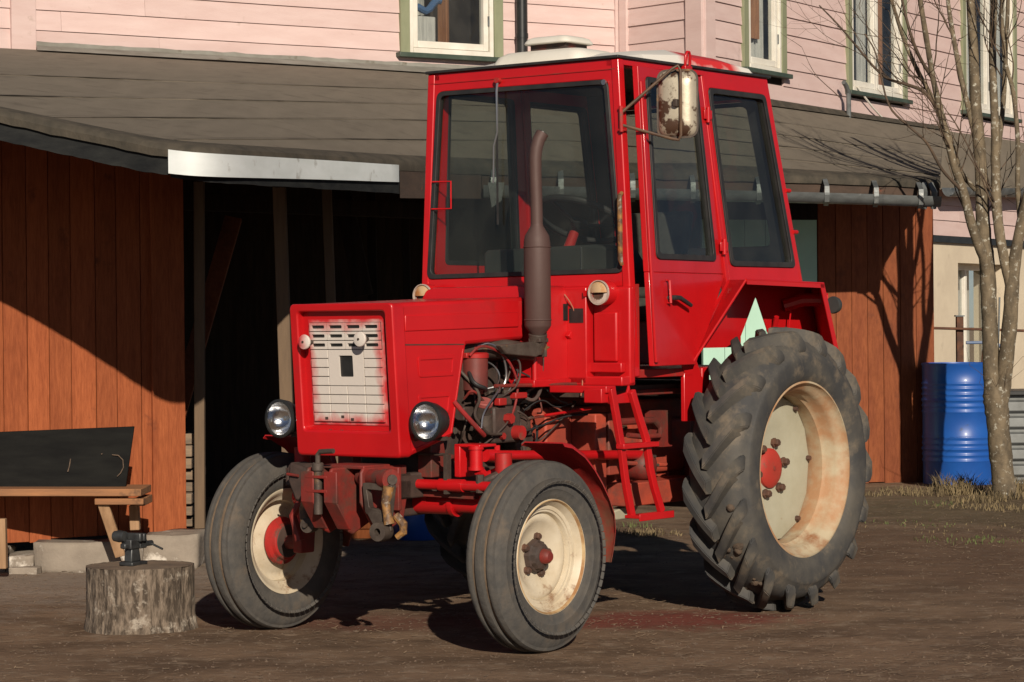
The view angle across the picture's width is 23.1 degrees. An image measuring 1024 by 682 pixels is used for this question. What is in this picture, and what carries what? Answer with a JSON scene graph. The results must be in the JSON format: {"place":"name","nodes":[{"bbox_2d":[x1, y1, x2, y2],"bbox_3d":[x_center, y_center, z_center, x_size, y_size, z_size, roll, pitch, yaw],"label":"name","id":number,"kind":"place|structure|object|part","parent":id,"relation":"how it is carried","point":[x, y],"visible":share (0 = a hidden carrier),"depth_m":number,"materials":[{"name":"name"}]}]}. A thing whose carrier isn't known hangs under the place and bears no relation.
{"place":"outdoors","nodes":[
{"label":"outdoors","id":0,"kind":"place"},
{"bbox_2d":[0,327,1023,681],"bbox_3d":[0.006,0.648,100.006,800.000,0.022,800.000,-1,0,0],"label":"ground","id":1,"kind":"structure","parent":0,"point":[898,583],"depth_m":10.58,"materials":[{"name":"brown soil"}]},
{"bbox_2d":[0,484,151,568],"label":"plank bench","id":2,"kind":"object","parent":1,"relation":"on","point":[141,491],"visible":0.94,"depth_m":12.74,"materials":[{"name":"brown wood"}]},
{"bbox_2d":[0,426,134,486],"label":"black panel","id":3,"kind":"object","parent":2,"relation":"on","point":[89,457],"visible":1,"depth_m":12.94,"materials":[{"name":"black wood"}]},
{"bbox_2d":[84,560,197,634],"bbox_3d":[-1.576,1.084,10.625,0.487,0.272,0.461,-1,0,0],"label":"chopping block","id":4,"kind":"object","parent":1,"relation":"on","point":[153,597],"depth_m":10.45,"materials":[{"name":"grey wood"}]},
{"bbox_2d":[112,530,162,565],"bbox_3d":[-1.595,0.875,10.652,0.133,0.151,0.211,0,0,28],"label":"bench vise","id":5,"kind":"object","parent":4,"relation":"on","point":[132,544],"visible":1,"depth_m":10.60,"materials":[{"name":"metal"}]},
{"bbox_2d":[186,514,194,526],"bbox_3d":[-1.873,1.014,14.278,0.197,0.053,0.457,-1,0,0],"label":"old plank","id":6,"kind":"object","parent":1,"relation":"on","point":[190,522],"visible":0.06,"depth_m":14.05,"materials":[{"name":"beige wood"}]},
{"bbox_2d":[186,503,193,515],"bbox_3d":[-1.874,0.949,14.247,0.175,0.051,0.519,-1,0,0],"label":"old plank","id":7,"kind":"object","parent":6,"relation":"on","point":[189,509],"visible":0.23,"depth_m":13.99,"materials":[{"name":"beige wood"}]},
{"bbox_2d":[186,491,193,503],"bbox_3d":[-1.878,0.879,14.232,0.187,0.060,0.548,-1,0,0],"label":"old plank","id":8,"kind":"object","parent":7,"relation":"on","point":[189,497],"visible":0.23,"depth_m":13.96,"materials":[{"name":"beige wood"}]},
{"bbox_2d":[186,480,193,491],"bbox_3d":[-1.877,0.817,14.273,0.182,0.051,0.464,-1,0,0],"label":"old plank","id":9,"kind":"object","parent":8,"relation":"on","point":[189,485],"visible":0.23,"depth_m":14.04,"materials":[{"name":"beige wood"}]},
{"bbox_2d":[186,467,193,479],"bbox_3d":[-1.871,0.750,14.264,0.198,0.055,0.483,-1,0,0],"label":"old plank","id":10,"kind":"object","parent":9,"relation":"on","point":[189,474],"visible":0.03,"depth_m":14.02,"materials":[{"name":"beige wood"}]},
{"bbox_2d":[186,456,193,468],"bbox_3d":[-1.875,0.683,14.237,0.176,0.058,0.535,-1,0,0],"label":"old plank","id":11,"kind":"object","parent":10,"relation":"on","point":[189,462],"visible":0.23,"depth_m":13.97,"materials":[{"name":"beige wood"}]},
{"bbox_2d":[186,444,193,456],"bbox_3d":[-1.875,0.615,14.239,0.178,0.062,0.530,-1,0,0],"label":"old plank","id":12,"kind":"object","parent":11,"relation":"on","point":[189,450],"visible":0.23,"depth_m":13.98,"materials":[{"name":"beige wood"}]},
{"bbox_2d":[185,431,193,443],"bbox_3d":[-1.874,0.550,14.300,0.175,0.060,0.408,-1,0,0],"label":"old plank","id":13,"kind":"object","parent":12,"relation":"on","point":[189,437],"visible":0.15,"depth_m":14.10,"materials":[{"name":"beige wood"}]},
{"bbox_2d":[351,523,370,538],"bbox_3d":[-0.882,1.045,15.207,0.260,0.300,0.300,-1,0,0],"label":"wooden crate","id":14,"kind":"object","parent":1,"relation":"on","point":[363,532],"visible":0.07,"depth_m":15.06,"materials":[{"name":"orange wood"}]},
{"bbox_2d":[393,514,434,540],"bbox_3d":[-0.564,0.983,15.006,0.300,0.420,0.300,-1,0,0],"label":"blue canister","id":15,"kind":"object","parent":1,"relation":"on","point":[417,529],"visible":0.2,"depth_m":14.87,"materials":[{"name":"paint"}]},
{"bbox_2d":[0,41,1023,574],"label":"lean to shed","id":16,"kind":"object","parent":1,"relation":"on","point":[182,233],"visible":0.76,"depth_m":15.45,"materials":[{"name":"brown"}]},
{"bbox_2d":[700,219,816,379],"bbox_3d":[1.919,0.078,19.373,0.978,2.030,0.034,-1,0,-20],"label":"door","id":17,"kind":"structure","parent":16,"relation":"in","point":[744,233],"depth_m":19.35,"materials":[{"name":"green paint"}]},
{"bbox_2d":[842,80,850,117],"bbox_3d":[2.986,-2.155,22.370,0.043,0.339,0.133,0,0,33],"label":"vent pipe","id":18,"kind":"object","parent":16,"relation":"attached to","point":[848,96],"visible":0.97,"depth_m":22.39,"materials":[{"name":"metal"}]},
{"bbox_2d":[0,0,1023,388],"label":"pink house","id":19,"kind":"structure","parent":1,"relation":"on","point":[488,32],"depth_m":20.89,"materials":[{"name":"paint"}]},
{"bbox_2d":[417,0,441,41],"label":"curtain","id":20,"kind":"object","parent":19,"relation":"attached to","point":[426,28],"visible":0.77,"depth_m":20.19,"materials":[{"name":"fabric"}]},
{"bbox_2d":[396,0,503,62],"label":"window","id":21,"kind":"structure","parent":19,"relation":"in","point":[465,30],"depth_m":20.33,"materials":[{"name":"green paint"}]},
{"bbox_2d":[741,0,792,78],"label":"window","id":22,"kind":"structure","parent":19,"relation":"in","point":[764,52],"depth_m":21.44,"materials":[{"name":"green paint"}]},
{"bbox_2d":[857,86,881,116],"bbox_3d":[3.304,-2.177,22.991,0.035,0.285,0.585,0,0,33],"label":"cable","id":23,"kind":"object","parent":19,"relation":"hanging from","point":[870,104],"visible":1,"depth_m":22.93,"materials":[{"name":"white paint"}]},
{"bbox_2d":[845,0,912,104],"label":"window","id":24,"kind":"structure","parent":19,"relation":"in","point":[856,65],"depth_m":23.20,"materials":[{"name":"green paint"}]},
{"bbox_2d":[958,264,979,361],"bbox_3d":[4.508,-0.170,25.543,0.240,1.300,1.292,0,0,32],"label":"window","id":25,"kind":"structure","parent":19,"relation":"in","point":[963,269],"depth_m":25.50,"materials":[{"name":"white paint"}]},
{"bbox_2d":[960,0,1020,122],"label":"window","id":26,"kind":"structure","parent":19,"relation":"in","point":[983,54],"depth_m":25.53,"materials":[{"name":"white paint"}]},
{"bbox_2d":[0,515,1023,681],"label":"pebbles","id":27,"kind":"object","parent":1,"relation":"on","point":[583,671],"visible":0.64,"depth_m":10.09,"materials":[{"name":"brown gravel"}]},
{"bbox_2d":[0,499,1023,681],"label":"straw","id":28,"kind":"object","parent":1,"relation":"on","point":[935,662],"visible":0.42,"depth_m":10.31,"materials":[{"name":"beige plant"}]},
{"bbox_2d":[204,35,871,652],"bbox_3d":[0.118,-0.064,10.912,1.773,2.537,2.988,0,0,37],"label":"tractor","id":29,"kind":"object","parent":1,"relation":"on","point":[504,429],"visible":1,"depth_m":10.55,"materials":[{"name":"red metal"}]},
{"bbox_3d":[-0.142,-0.524,11.470,0.124,1.260,0.726,0,0,37],"label":"door","id":30,"kind":"part","parent":29,"relation":"part of","materials":[{"name":"red metal"}]},
{"bbox_3d":[0.747,-0.528,10.794,0.127,1.260,0.726,0,0,31],"label":"door","id":31,"kind":"part","parent":29,"relation":"part of","materials":[{"name":"red metal"}]},
{"bbox_2d":[762,0,1023,497],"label":"bare tree","id":32,"kind":"object","parent":1,"relation":"on","point":[998,363],"visible":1,"depth_m":17.89,"materials":[{"name":"brown plant"}]},
{"bbox_2d":[921,362,991,484],"bbox_3d":[3.502,0.648,19.605,0.596,0.957,0.596,-1,0,0],"label":"blue drum","id":33,"kind":"object","parent":1,"relation":"on","point":[955,437],"visible":0.71,"depth_m":19.34,"materials":[{"name":"paint"}]},
{"bbox_2d":[934,297,1023,361],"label":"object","id":34,"kind":"object","parent":1,"relation":"on","point":[959,328],"visible":0.27,"depth_m":20.17,"materials":[{"name":"metal"}]},
{"bbox_2d":[1008,389,1023,483],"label":"ribbed steel bin","id":35,"kind":"object","parent":1,"relation":"on","point":[1016,410],"depth_m":19.58,"materials":[{"name":"grey metal"}]},
{"bbox_2d":[197,470,1023,568],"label":"dry grass","id":36,"kind":"structure","parent":0,"point":[959,487],"depth_m":18.20,"materials":[{"name":"brown plant"}]},
{"bbox_2d":[622,499,1022,544],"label":"grass","id":37,"kind":"structure","parent":0,"point":[992,539],"depth_m":15.46,"materials":[{"name":"plant"}]}
]}

